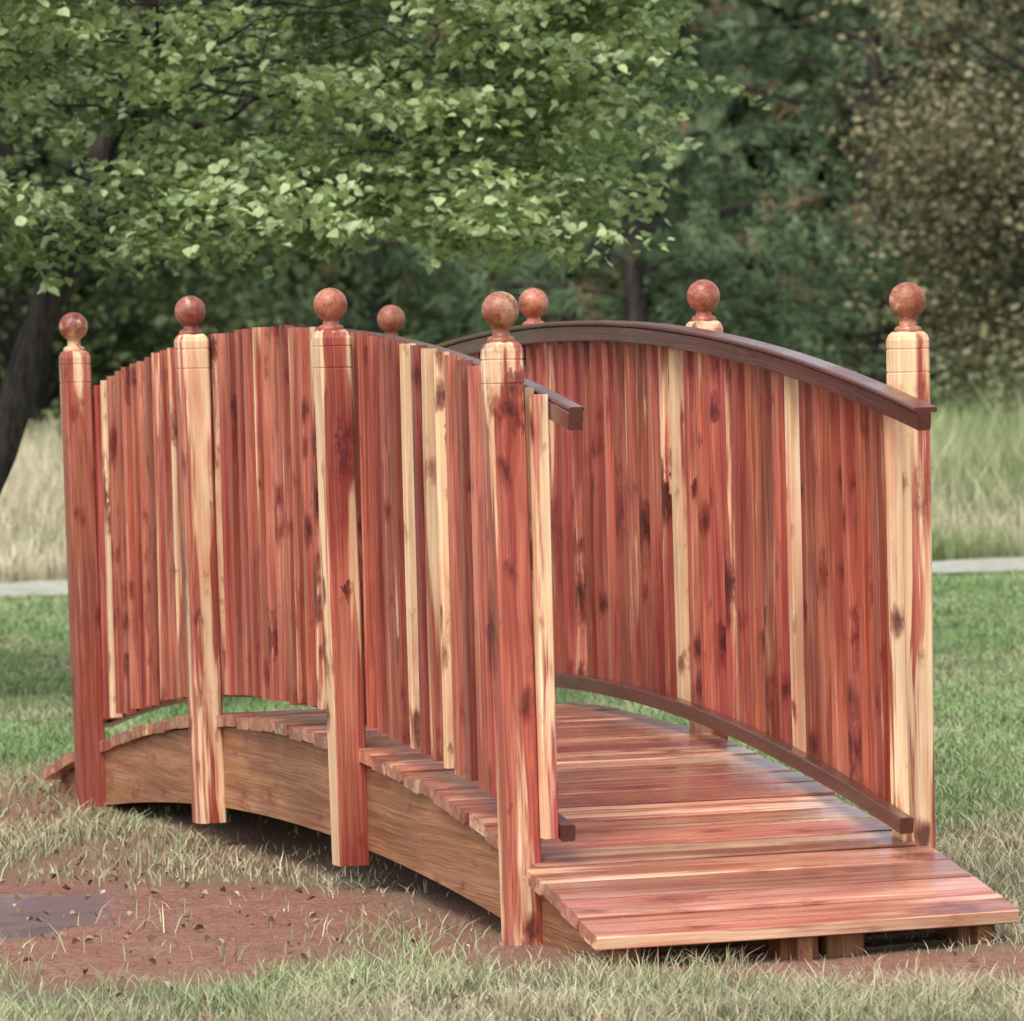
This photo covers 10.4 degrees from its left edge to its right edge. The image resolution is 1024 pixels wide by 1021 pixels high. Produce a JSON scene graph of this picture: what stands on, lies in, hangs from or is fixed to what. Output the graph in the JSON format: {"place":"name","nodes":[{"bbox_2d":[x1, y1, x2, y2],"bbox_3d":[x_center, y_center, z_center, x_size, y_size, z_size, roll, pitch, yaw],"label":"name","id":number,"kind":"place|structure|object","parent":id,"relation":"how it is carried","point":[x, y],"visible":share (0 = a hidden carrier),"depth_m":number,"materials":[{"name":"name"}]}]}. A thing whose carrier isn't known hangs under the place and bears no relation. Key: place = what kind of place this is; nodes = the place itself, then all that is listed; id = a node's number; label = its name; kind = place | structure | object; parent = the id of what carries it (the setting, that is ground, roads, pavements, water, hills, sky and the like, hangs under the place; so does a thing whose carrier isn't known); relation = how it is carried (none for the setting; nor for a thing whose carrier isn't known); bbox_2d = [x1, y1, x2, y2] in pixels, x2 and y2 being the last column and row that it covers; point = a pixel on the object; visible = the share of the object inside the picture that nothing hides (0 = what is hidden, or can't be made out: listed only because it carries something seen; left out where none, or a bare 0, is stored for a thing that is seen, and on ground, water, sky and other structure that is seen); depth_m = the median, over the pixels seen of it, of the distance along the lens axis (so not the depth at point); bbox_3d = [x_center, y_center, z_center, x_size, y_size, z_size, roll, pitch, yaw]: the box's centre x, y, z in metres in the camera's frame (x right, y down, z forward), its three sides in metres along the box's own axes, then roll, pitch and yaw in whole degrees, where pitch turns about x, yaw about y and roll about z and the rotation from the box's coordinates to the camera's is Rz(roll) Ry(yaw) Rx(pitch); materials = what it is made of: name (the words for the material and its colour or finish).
{"place":"outdoors","nodes":[
{"label":"outdoors","id":0,"kind":"place"},
{"bbox_2d":[0,567,1023,1020],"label":"lawn grass","id":1,"kind":"structure","parent":0,"point":[820,999],"depth_m":15.41,"materials":[{"name":"green plant"}]},
{"bbox_2d":[0,352,1023,1020],"bbox_3d":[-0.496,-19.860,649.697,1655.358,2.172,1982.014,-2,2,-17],"label":"ground","id":2,"kind":"structure","parent":0,"point":[216,916],"depth_m":14.95,"materials":[{"name":"soil"}]},
{"bbox_2d":[0,64,77,295],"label":"broadleaf tree","id":3,"kind":"object","parent":2,"relation":"on","point":[74,168],"visible":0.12,"depth_m":56.96,"materials":[{"name":"green plant"}]},
{"bbox_2d":[0,0,426,446],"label":"broadleaf tree","id":4,"kind":"object","parent":2,"relation":"on","point":[115,341],"visible":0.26,"depth_m":55.35,"materials":[{"name":"green plant"}]},
{"bbox_2d":[77,1,518,337],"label":"pine tree","id":5,"kind":"object","parent":2,"relation":"on","point":[381,262],"visible":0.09,"depth_m":60.40,"materials":[{"name":"green plant"}]},
{"bbox_2d":[38,0,669,344],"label":"broadleaf tree","id":6,"kind":"object","parent":2,"relation":"on","point":[347,287],"visible":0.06,"depth_m":64.96,"materials":[{"name":"green plant"}]},
{"bbox_2d":[0,0,770,493],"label":"maple tree","id":7,"kind":"object","parent":2,"relation":"on","point":[180,198],"visible":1,"depth_m":22.86,"materials":[{"name":"green plant"}]},
{"bbox_2d":[0,0,1023,425],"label":"distant trees","id":8,"kind":"object","parent":2,"relation":"on","point":[780,12],"visible":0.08,"depth_m":74.16,"materials":[{"name":"green plant"}]},
{"bbox_2d":[0,741,1023,1020],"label":"fallen leaves","id":9,"kind":"object","parent":2,"relation":"on","point":[220,941],"visible":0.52,"depth_m":15.13,"materials":[{"name":"brown plant"}]},
{"bbox_2d":[22,322,1023,454],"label":"undergrowth shrubs","id":10,"kind":"object","parent":2,"relation":"on","point":[999,375],"visible":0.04,"depth_m":51.99,"materials":[{"name":"green plant"}]},
{"bbox_2d":[42,279,1018,964],"bbox_3d":[-0.199,0.224,16.632,1.195,1.760,6.042,-2,2,-17],"label":"wooden footbridge","id":11,"kind":"object","parent":2,"relation":"on","point":[424,579],"visible":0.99,"depth_m":15.45,"materials":[{"name":"brown wood"}]},
{"bbox_2d":[375,0,961,381],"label":"pine tree","id":12,"kind":"object","parent":2,"relation":"on","point":[635,286],"visible":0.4,"depth_m":56.85,"materials":[{"name":"green plant"}]},
{"bbox_2d":[511,0,1023,421],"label":"pine tree","id":13,"kind":"object","parent":2,"relation":"on","point":[843,26],"visible":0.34,"depth_m":58.85,"materials":[{"name":"green plant"}]},
{"bbox_2d":[745,0,1023,425],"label":"broadleaf tree","id":14,"kind":"object","parent":2,"relation":"on","point":[982,170],"visible":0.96,"depth_m":54.75,"materials":[{"name":"green plant"}]},
{"bbox_2d":[783,8,1023,398],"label":"pine tree","id":15,"kind":"object","parent":2,"relation":"on","point":[1021,244],"visible":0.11,"depth_m":64.44,"materials":[{"name":"green plant"}]},
{"bbox_2d":[0,372,1023,582],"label":"tall field grass","id":16,"kind":"structure","parent":0,"point":[977,492],"depth_m":39.20,"materials":[{"name":"green plant"}]},
{"bbox_2d":[0,557,1023,596],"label":"gravel path","id":17,"kind":"structure","parent":0,"point":[51,587],"depth_m":35.43,"materials":[{"name":"beige gravel"}]}
]}

